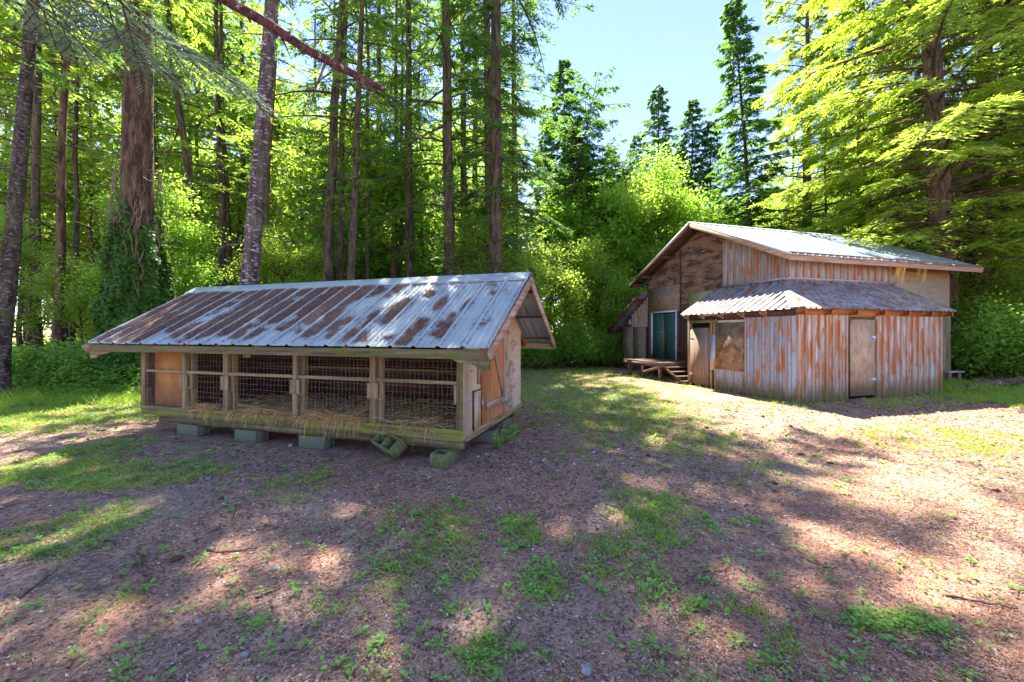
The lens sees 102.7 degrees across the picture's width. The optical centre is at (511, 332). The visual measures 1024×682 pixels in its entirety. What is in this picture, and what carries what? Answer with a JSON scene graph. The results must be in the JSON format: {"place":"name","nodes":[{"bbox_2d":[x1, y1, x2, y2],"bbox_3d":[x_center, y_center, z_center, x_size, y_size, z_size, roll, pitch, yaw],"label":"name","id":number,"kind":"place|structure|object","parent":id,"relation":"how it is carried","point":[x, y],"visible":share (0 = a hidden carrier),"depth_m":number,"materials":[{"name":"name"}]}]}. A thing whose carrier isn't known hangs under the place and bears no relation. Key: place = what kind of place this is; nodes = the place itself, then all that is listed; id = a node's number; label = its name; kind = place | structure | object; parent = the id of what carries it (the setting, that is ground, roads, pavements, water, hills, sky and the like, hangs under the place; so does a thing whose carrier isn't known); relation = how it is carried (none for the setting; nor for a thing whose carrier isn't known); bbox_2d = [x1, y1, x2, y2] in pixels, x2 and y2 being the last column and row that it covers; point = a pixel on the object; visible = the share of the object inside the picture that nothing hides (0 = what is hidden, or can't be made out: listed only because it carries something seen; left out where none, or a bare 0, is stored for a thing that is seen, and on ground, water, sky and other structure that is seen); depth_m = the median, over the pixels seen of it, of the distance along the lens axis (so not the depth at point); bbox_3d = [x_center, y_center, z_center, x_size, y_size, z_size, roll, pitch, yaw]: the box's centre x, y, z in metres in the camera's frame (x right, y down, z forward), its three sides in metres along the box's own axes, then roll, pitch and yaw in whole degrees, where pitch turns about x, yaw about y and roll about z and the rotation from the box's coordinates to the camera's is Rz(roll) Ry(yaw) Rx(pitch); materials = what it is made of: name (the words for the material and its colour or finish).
{"place":"outdoors","nodes":[
{"label":"outdoors","id":0,"kind":"place"},
{"bbox_2d":[0,0,1022,330],"label":"sky","id":1,"kind":"structure","parent":0,"point":[671,44],"materials":[{"name":"blue"}]},
{"bbox_2d":[0,330,1023,681],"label":"ground","id":2,"kind":"structure","parent":0,"point":[346,448],"depth_m":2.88,"materials":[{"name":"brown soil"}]},
{"bbox_2d":[11,334,77,388],"bbox_3d":[-12.137,0.755,10.283,2.605,1.577,2.410,0,0,-16],"label":"shrub","id":3,"kind":"object","parent":2,"relation":"on","point":[18,357],"visible":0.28,"depth_m":9.89,"materials":[{"name":"green plant"}]},
{"bbox_2d":[0,13,88,348],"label":"thin fir","id":4,"kind":"object","parent":2,"relation":"on","point":[28,337],"visible":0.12,"depth_m":19.97,"materials":[{"name":"green plant"}]},
{"bbox_2d":[0,202,97,337],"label":"maple tree","id":5,"kind":"object","parent":2,"relation":"on","point":[26,251],"visible":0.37,"depth_m":14.06,"materials":[{"name":"green plant"}]},
{"bbox_2d":[0,132,105,346],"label":"forest tree","id":6,"kind":"object","parent":2,"relation":"on","point":[19,339],"visible":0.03,"depth_m":22.89,"materials":[{"name":"green plant"}]},
{"bbox_2d":[12,333,94,390],"bbox_3d":[-10.936,0.761,10.414,2.286,1.563,2.472,0,0,0],"label":"shrub","id":7,"kind":"object","parent":2,"relation":"on","point":[53,357],"visible":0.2,"depth_m":9.71,"materials":[{"name":"green plant"}]},
{"bbox_2d":[0,2,111,349],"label":"thin fir","id":8,"kind":"object","parent":2,"relation":"on","point":[84,150],"visible":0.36,"depth_m":17.07,"materials":[{"name":"green plant"}]},
{"bbox_2d":[0,0,113,350],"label":"thin fir","id":9,"kind":"object","parent":2,"relation":"on","point":[35,164],"visible":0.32,"depth_m":14.39,"materials":[{"name":"green plant"}]},
{"bbox_2d":[19,247,102,347],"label":"maple tree","id":10,"kind":"object","parent":2,"relation":"on","point":[69,279],"visible":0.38,"depth_m":12.55,"materials":[{"name":"green plant"}]},
{"bbox_2d":[0,2,123,352],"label":"thin fir","id":11,"kind":"object","parent":2,"relation":"on","point":[77,192],"visible":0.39,"depth_m":16.70,"materials":[{"name":"green plant"}]},
{"bbox_2d":[31,333,98,388],"bbox_3d":[-10.544,0.744,10.620,2.343,1.602,2.533,0,0,22],"label":"shrub","id":12,"kind":"object","parent":2,"relation":"on","point":[78,357],"visible":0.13,"depth_m":9.87,"materials":[{"name":"green plant"}]},
{"bbox_2d":[11,345,140,396],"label":"undergrowth","id":13,"kind":"object","parent":2,"relation":"on","point":[88,376],"visible":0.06,"depth_m":9.44,"materials":[{"name":"green plant"}]},
{"bbox_2d":[0,0,169,351],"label":"thin fir","id":14,"kind":"object","parent":2,"relation":"on","point":[61,157],"visible":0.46,"depth_m":12.63,"materials":[{"name":"green plant"}]},
{"bbox_2d":[0,0,170,397],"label":"fir tree","id":15,"kind":"object","parent":2,"relation":"on","point":[10,261],"visible":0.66,"depth_m":8.78,"materials":[{"name":"green plant"}]},
{"bbox_2d":[56,1,119,337],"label":"thin fir","id":16,"kind":"object","parent":2,"relation":"on","point":[90,218],"visible":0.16,"depth_m":21.96,"materials":[{"name":"green plant"}]},
{"bbox_2d":[0,0,203,342],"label":"forest maple","id":17,"kind":"object","parent":2,"relation":"on","point":[7,65],"visible":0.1,"depth_m":20.69,"materials":[{"name":"green plant"}]},
{"bbox_2d":[24,129,231,339],"bbox_3d":[-24.325,-6.447,26.943,10.323,15.894,11.218,0,0,15],"label":"forest maple","id":18,"kind":"object","parent":2,"relation":"on","point":[96,239],"visible":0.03,"depth_m":24.40,"materials":[{"name":"green plant"}]},
{"bbox_2d":[67,0,210,241],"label":"thin fir","id":19,"kind":"object","parent":2,"relation":"on","point":[171,113],"visible":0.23,"depth_m":18.69,"materials":[{"name":"green plant"}]},
{"bbox_2d":[44,163,235,310],"bbox_3d":[-11.053,-1.921,12.767,4.674,7.010,5.012,0,0,12],"label":"maple tree","id":20,"kind":"object","parent":2,"relation":"on","point":[202,271],"visible":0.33,"depth_m":12.57,"materials":[{"name":"green plant"}]},
{"bbox_2d":[3,0,319,389],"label":"ivy tree","id":21,"kind":"object","parent":2,"relation":"on","point":[136,282],"visible":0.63,"depth_m":10.30,"materials":[{"name":"green plant"}]},
{"bbox_2d":[89,0,264,286],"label":"fir tree","id":22,"kind":"object","parent":2,"relation":"on","point":[184,144],"visible":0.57,"depth_m":14.47,"materials":[{"name":"green plant"}]},
{"bbox_2d":[31,0,323,273],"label":"forest maple","id":23,"kind":"object","parent":2,"relation":"on","point":[234,42],"visible":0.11,"depth_m":21.75,"materials":[{"name":"green plant"}]},
{"bbox_2d":[0,0,385,121],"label":"overhanging fir","id":24,"kind":"object","parent":2,"relation":"on","point":[249,14],"visible":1,"depth_m":1.65,"materials":[{"name":"green plant"}]},
{"bbox_2d":[155,3,281,286],"bbox_3d":[-13.540,-10.547,18.903,5.360,24.436,4.958,0,0,-10],"label":"fir tree","id":25,"kind":"object","parent":2,"relation":"on","point":[222,35],"visible":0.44,"depth_m":18.79,"materials":[{"name":"green plant"}]},
{"bbox_2d":[154,0,292,285],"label":"fir tree","id":26,"kind":"object","parent":2,"relation":"on","point":[222,217],"visible":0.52,"depth_m":17.07,"materials":[{"name":"green plant"}]},
{"bbox_2d":[166,177,283,297],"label":"maple tree","id":27,"kind":"object","parent":2,"relation":"on","point":[213,253],"visible":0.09,"depth_m":20.22,"materials":[{"name":"green plant"}]},
{"bbox_2d":[186,0,293,284],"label":"forest fir","id":28,"kind":"object","parent":2,"relation":"on","point":[242,159],"visible":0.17,"depth_m":20.34,"materials":[{"name":"green plant"}]},
{"bbox_2d":[212,0,314,284],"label":"flecked fir","id":29,"kind":"object","parent":2,"relation":"on","point":[251,256],"visible":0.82,"depth_m":9.46,"materials":[{"name":"grey plant"}]},
{"bbox_2d":[226,0,327,283],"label":"thin fir","id":30,"kind":"object","parent":2,"relation":"on","point":[267,193],"visible":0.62,"depth_m":14.82,"materials":[{"name":"green plant"}]},
{"bbox_2d":[210,222,347,285],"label":"young tree","id":31,"kind":"object","parent":2,"relation":"on","point":[278,259],"visible":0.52,"depth_m":13.63,"materials":[{"name":"green plant"}]},
{"bbox_2d":[165,59,417,281],"bbox_3d":[-10.567,-6.099,20.718,10.940,15.500,10.067,0,0,3],"label":"forest maple","id":32,"kind":"object","parent":2,"relation":"on","point":[279,130],"visible":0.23,"depth_m":19.24,"materials":[{"name":"green plant"}]},
{"bbox_2d":[261,212,347,283],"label":"maple tree","id":33,"kind":"object","parent":2,"relation":"on","point":[293,225],"visible":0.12,"depth_m":18.99,"materials":[{"name":"green plant"}]},
{"bbox_2d":[279,0,353,224],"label":"forest fir","id":34,"kind":"object","parent":2,"relation":"on","point":[310,72],"visible":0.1,"depth_m":29.11,"materials":[{"name":"green plant"}]},
{"bbox_2d":[299,435,334,449],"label":"cinder block","id":35,"kind":"structure","parent":2,"relation":"on","point":[313,442],"depth_m":5.28,"materials":[{"name":"concrete"}]},
{"bbox_2d":[82,272,555,449],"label":"chicken coop","id":36,"kind":"structure","parent":35,"relation":"on","point":[476,378],"depth_m":5.57,"materials":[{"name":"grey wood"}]},
{"bbox_2d":[88,280,523,345],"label":"roof needles","id":37,"kind":"object","parent":36,"relation":"on","point":[360,293],"visible":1,"depth_m":5.80,"materials":[{"name":"brown plant"}]},
{"bbox_2d":[174,392,456,442],"bbox_3d":[-2.465,1.119,6.044,4.611,0.513,2.082,0,0,18],"label":"straw","id":38,"kind":"object","parent":36,"relation":"in","point":[278,412],"visible":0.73,"depth_m":5.62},
{"bbox_2d":[480,323,505,424],"bbox_3d":[-0.235,0.370,5.410,0.075,1.540,0.853,0,0,18],"label":"door","id":39,"kind":"structure","parent":36,"relation":"in","point":[493,397],"depth_m":5.40,"materials":[{"name":"orange wood"}]},
{"bbox_2d":[216,0,438,280],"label":"fir tree","id":40,"kind":"object","parent":2,"relation":"on","point":[333,107],"visible":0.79,"depth_m":12.46,"materials":[{"name":"green plant"}]},
{"bbox_2d":[238,0,441,280],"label":"fir tree","id":41,"kind":"object","parent":2,"relation":"on","point":[353,197],"visible":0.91,"depth_m":12.10,"materials":[{"name":"green plant"}]},
{"bbox_2d":[275,0,404,280],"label":"fir tree","id":42,"kind":"object","parent":2,"relation":"on","point":[341,222],"visible":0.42,"depth_m":16.00,"materials":[{"name":"green plant"}]},
{"bbox_2d":[275,138,422,282],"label":"forest tree","id":43,"kind":"object","parent":2,"relation":"on","point":[361,262],"visible":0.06,"depth_m":19.34,"materials":[{"name":"green plant"}]},
{"bbox_2d":[316,0,405,278],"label":"thin fir","id":44,"kind":"object","parent":2,"relation":"on","point":[367,255],"visible":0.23,"depth_m":16.91,"materials":[{"name":"green plant"}]},
{"bbox_2d":[262,100,478,279],"bbox_3d":[-5.801,-3.773,20.291,11.571,10.853,10.052,0,0,-24],"label":"forest maple","id":45,"kind":"object","parent":2,"relation":"on","point":[425,269],"visible":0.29,"depth_m":17.59,"materials":[{"name":"green plant"}]},
{"bbox_2d":[321,0,422,278],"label":"dense fir","id":46,"kind":"object","parent":2,"relation":"on","point":[352,91],"visible":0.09,"depth_m":21.06,"materials":[{"name":"green plant"}]},
{"bbox_2d":[371,432,406,459],"bbox_3d":[-1.463,1.323,4.871,0.400,0.165,0.200,11,50,40],"label":"cinder block","id":47,"kind":"object","parent":2,"relation":"on","point":[390,447],"depth_m":4.79,"materials":[{"name":"concrete"}]},
{"bbox_2d":[349,0,441,278],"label":"thin fir","id":48,"kind":"object","parent":2,"relation":"on","point":[393,263],"visible":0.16,"depth_m":18.10,"materials":[{"name":"green plant"}]},
{"bbox_2d":[324,0,478,277],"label":"dense fir","id":49,"kind":"object","parent":2,"relation":"on","point":[407,232],"visible":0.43,"depth_m":16.55,"materials":[{"name":"green plant"}]},
{"bbox_2d":[368,0,437,277],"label":"thin fir","id":50,"kind":"object","parent":2,"relation":"on","point":[400,268],"visible":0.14,"depth_m":18.93,"materials":[{"name":"green plant"}]},
{"bbox_2d":[430,448,459,469],"bbox_3d":[-0.760,1.417,4.684,0.200,0.165,0.400,0,0,15],"label":"cinder block","id":51,"kind":"object","parent":2,"relation":"on","point":[442,458],"depth_m":4.51,"materials":[{"name":"concrete"}]},
{"bbox_2d":[343,0,573,275],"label":"dense fir","id":52,"kind":"object","parent":2,"relation":"on","point":[445,37],"visible":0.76,"depth_m":13.33,"materials":[{"name":"green plant"}]},
{"bbox_2d":[395,0,521,274],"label":"dense fir","id":53,"kind":"object","parent":2,"relation":"on","point":[462,167],"visible":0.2,"depth_m":19.12,"materials":[{"name":"green plant"}]},
{"bbox_2d":[384,152,538,275],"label":"forest maple","id":54,"kind":"object","parent":2,"relation":"on","point":[470,181],"visible":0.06,"depth_m":25.66,"materials":[{"name":"green plant"}]},
{"bbox_2d":[413,87,539,250],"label":"forest maple","id":55,"kind":"object","parent":2,"relation":"on","point":[453,129],"visible":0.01,"depth_m":33.74,"materials":[{"name":"green plant"}]},
{"bbox_2d":[427,1,526,265],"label":"dense fir","id":56,"kind":"object","parent":2,"relation":"on","point":[476,168],"visible":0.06,"depth_m":22.34,"materials":[{"name":"green plant"}]},
{"bbox_2d":[401,0,555,271],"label":"dense fir","id":57,"kind":"object","parent":2,"relation":"on","point":[485,64],"visible":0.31,"depth_m":16.23,"materials":[{"name":"green plant"}]},
{"bbox_2d":[417,179,557,357],"bbox_3d":[-0.917,-1.749,15.013,5.134,6.784,5.404,0,0,-3],"label":"young tree","id":58,"kind":"object","parent":2,"relation":"on","point":[477,239],"visible":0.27,"depth_m":14.08,"materials":[{"name":"green plant"}]},
{"bbox_2d":[441,0,565,259],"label":"forest fir","id":59,"kind":"object","parent":2,"relation":"on","point":[510,26],"visible":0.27,"depth_m":19.16,"materials":[{"name":"green plant"}]},
{"bbox_2d":[427,0,595,276],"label":"dense fir","id":60,"kind":"object","parent":2,"relation":"on","point":[496,240],"visible":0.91,"depth_m":12.86,"materials":[{"name":"green plant"}]},
{"bbox_2d":[0,382,1023,681],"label":"weeds","id":61,"kind":"object","parent":2,"relation":"on","point":[856,614],"visible":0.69,"depth_m":2.44,"materials":[{"name":"green plant"}]},
{"bbox_2d":[0,400,1023,681],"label":"bark chips","id":62,"kind":"object","parent":2,"relation":"on","point":[518,562],"visible":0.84,"depth_m":2.64,"materials":[{"name":"brown wood"}]},
{"bbox_2d":[467,0,575,307],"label":"dense fir","id":63,"kind":"object","parent":2,"relation":"on","point":[513,41],"visible":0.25,"depth_m":20.31,"materials":[{"name":"green plant"}]},
{"bbox_2d":[483,247,561,368],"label":"young tree","id":64,"kind":"object","parent":2,"relation":"on","point":[544,270],"visible":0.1,"depth_m":16.81,"materials":[{"name":"green plant"}]},
{"bbox_2d":[520,118,563,322],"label":"spire fir","id":65,"kind":"object","parent":2,"relation":"on","point":[536,192],"visible":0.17,"depth_m":28.99,"materials":[{"name":"green plant"}]},
{"bbox_2d":[506,224,613,340],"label":"young tree","id":66,"kind":"object","parent":2,"relation":"on","point":[560,277],"visible":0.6,"depth_m":18.37,"materials":[{"name":"green plant"}]},
{"bbox_2d":[518,59,605,321],"bbox_3d":[3.677,-8.202,27.193,8.113,19.760,6.201,0,0,-37],"label":"spire fir","id":67,"kind":"object","parent":2,"relation":"on","point":[562,66],"visible":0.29,"depth_m":26.93,"materials":[{"name":"green plant"}]},
{"bbox_2d":[537,307,608,368],"bbox_3d":[2.556,0.271,17.600,3.254,2.708,3.250,0,0,-39],"label":"shrub","id":68,"kind":"object","parent":2,"relation":"on","point":[571,345],"visible":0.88,"depth_m":17.05,"materials":[{"name":"green plant"}]},
{"bbox_2d":[539,120,607,321],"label":"spire fir","id":69,"kind":"object","parent":2,"relation":"on","point":[579,139],"visible":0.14,"depth_m":24.59,"materials":[{"name":"green plant"}]},
{"bbox_2d":[532,66,631,316],"bbox_3d":[3.663,-6.694,23.533,5.127,16.766,6.338,0,0,31],"label":"open fir","id":70,"kind":"object","parent":2,"relation":"on","point":[598,124],"visible":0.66,"depth_m":23.29,"materials":[{"name":"green plant"}]},
{"bbox_2d":[531,176,657,339],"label":"forest maple","id":71,"kind":"object","parent":2,"relation":"on","point":[561,219],"visible":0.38,"depth_m":21.52,"materials":[{"name":"green plant"}]},
{"bbox_2d":[566,134,642,266],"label":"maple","id":72,"kind":"object","parent":2,"relation":"on","point":[608,154],"visible":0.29,"depth_m":23.91,"materials":[{"name":"green plant"}]},
{"bbox_2d":[565,234,645,354],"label":"young tree","id":73,"kind":"object","parent":2,"relation":"on","point":[610,308],"visible":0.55,"depth_m":18.86,"materials":[{"name":"green plant"}]},
{"bbox_2d":[564,173,694,333],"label":"forest maple","id":74,"kind":"object","parent":2,"relation":"on","point":[653,205],"visible":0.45,"depth_m":21.14,"materials":[{"name":"green plant"}]},
{"bbox_2d":[623,358,689,384],"bbox_3d":[4.995,1.238,13.285,1.280,0.616,3.120,0,0,-16],"label":"wooden porch with steps","id":75,"kind":"object","parent":2,"relation":"on","point":[657,364],"visible":0.76,"depth_m":12.84,"materials":[{"name":"brown wood"}]},
{"bbox_2d":[597,128,726,281],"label":"maple tree","id":76,"kind":"object","parent":2,"relation":"on","point":[659,175],"visible":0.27,"depth_m":21.61,"materials":[{"name":"green plant"}]},
{"bbox_2d":[634,84,689,230],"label":"spire fir","id":77,"kind":"object","parent":2,"relation":"on","point":[658,106],"visible":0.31,"depth_m":30.79,"materials":[{"name":"green plant"}]},
{"bbox_2d":[643,179,746,245],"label":"maple tree","id":78,"kind":"object","parent":2,"relation":"on","point":[710,215],"visible":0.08,"depth_m":22.26,"materials":[{"name":"green plant"}]},
{"bbox_2d":[667,99,732,229],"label":"spire fir","id":79,"kind":"object","parent":2,"relation":"on","point":[696,136],"visible":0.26,"depth_m":26.77,"materials":[{"name":"green plant"}]},
{"bbox_2d":[689,121,742,224],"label":"spire fir","id":80,"kind":"object","parent":2,"relation":"on","point":[708,132],"visible":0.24,"depth_m":26.07,"materials":[{"name":"green plant"}]},
{"bbox_2d":[702,0,840,230],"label":"spire fir","id":81,"kind":"object","parent":2,"relation":"on","point":[737,46],"visible":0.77,"depth_m":20.73,"materials":[{"name":"green plant"}]},
{"bbox_2d":[607,221,984,403],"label":"barn","id":82,"kind":"structure","parent":2,"relation":"on","point":[798,317],"depth_m":10.22,"materials":[{"name":"brown wood"}]},
{"bbox_2d":[651,310,676,359],"bbox_3d":[5.357,0.120,14.453,0.090,1.760,1.410,0,0,-17],"label":"green door","id":83,"kind":"structure","parent":82,"relation":"in","point":[663,326],"depth_m":14.43,"materials":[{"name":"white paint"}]},
{"bbox_2d":[690,328,708,385],"bbox_3d":[5.208,0.655,11.391,0.036,1.570,0.710,0,0,-16],"label":"plank door","id":84,"kind":"structure","parent":82,"relation":"in","point":[699,337],"depth_m":11.37,"materials":[{"name":"brown wood"}]},
{"bbox_2d":[715,322,743,371],"bbox_3d":[5.515,0.348,10.378,0.026,1.215,0.930,0,0,-16],"label":"boarded window","id":85,"kind":"structure","parent":82,"relation":"in","point":[729,336],"depth_m":10.37,"materials":[{"name":"brown wood"}]},
{"bbox_2d":[849,320,875,395],"bbox_3d":[7.910,0.565,9.236,0.790,1.710,0.033,0,0,-17],"label":"buff door","id":86,"kind":"structure","parent":82,"relation":"in","point":[862,337],"depth_m":9.22,"materials":[{"name":"brown wood"}]},
{"bbox_2d":[798,28,856,234],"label":"forest tree","id":87,"kind":"object","parent":2,"relation":"on","point":[824,173],"visible":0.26,"depth_m":20.02,"materials":[{"name":"green plant"}]},
{"bbox_2d":[730,0,926,234],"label":"fir","id":88,"kind":"object","parent":2,"relation":"on","point":[805,36],"visible":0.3,"depth_m":21.67,"materials":[{"name":"green plant"}]},
{"bbox_2d":[745,0,1022,265],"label":"fir","id":89,"kind":"object","parent":2,"relation":"on","point":[873,40],"visible":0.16,"depth_m":19.51,"materials":[{"name":"green plant"}]},
{"bbox_2d":[747,0,1023,377],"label":"fir","id":90,"kind":"object","parent":2,"relation":"on","point":[939,177],"visible":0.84,"depth_m":13.93,"materials":[{"name":"green plant"}]},
{"bbox_2d":[815,0,1023,312],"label":"fir","id":91,"kind":"object","parent":2,"relation":"on","point":[981,208],"visible":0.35,"depth_m":14.93,"materials":[{"name":"green plant"}]},
{"bbox_2d":[833,91,1023,307],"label":"forest maple","id":92,"kind":"object","parent":2,"relation":"on","point":[912,193],"visible":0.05,"depth_m":21.76,"materials":[{"name":"green plant"}]},
{"bbox_2d":[911,0,1023,288],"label":"fir tree","id":93,"kind":"object","parent":2,"relation":"on","point":[988,180],"visible":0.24,"depth_m":14.49,"materials":[{"name":"green plant"}]},
{"bbox_2d":[916,0,1023,281],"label":"thin fir","id":94,"kind":"object","parent":2,"relation":"on","point":[1002,68],"visible":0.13,"depth_m":14.86,"materials":[{"name":"green plant"}]},
{"bbox_2d":[944,230,1023,343],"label":"young tree","id":95,"kind":"object","parent":2,"relation":"on","point":[970,298],"visible":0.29,"depth_m":13.20,"materials":[{"name":"green plant"}]},
{"bbox_2d":[951,285,1023,379],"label":"shrub","id":96,"kind":"object","parent":2,"relation":"on","point":[983,335],"visible":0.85,"depth_m":11.75,"materials":[{"name":"green plant"}]},
{"bbox_2d":[951,332,1023,378],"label":"shrub","id":97,"kind":"object","parent":2,"relation":"on","point":[1020,361],"visible":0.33,"depth_m":11.86,"materials":[{"name":"green plant"}]},
{"bbox_2d":[965,270,1023,330],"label":"young tree","id":98,"kind":"object","parent":2,"relation":"on","point":[1013,298],"visible":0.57,"depth_m":12.58,"materials":[{"name":"green plant"}]},
{"bbox_2d":[0,362,1023,681],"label":"grass","id":99,"kind":"structure","parent":0,"point":[116,400],"depth_m":4.85,"materials":[{"name":"green plant"}]},
{"bbox_2d":[0,374,1023,404],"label":"tall grass","id":100,"kind":"structure","parent":0,"point":[956,383],"depth_m":9.46,"materials":[{"name":"green plant"}]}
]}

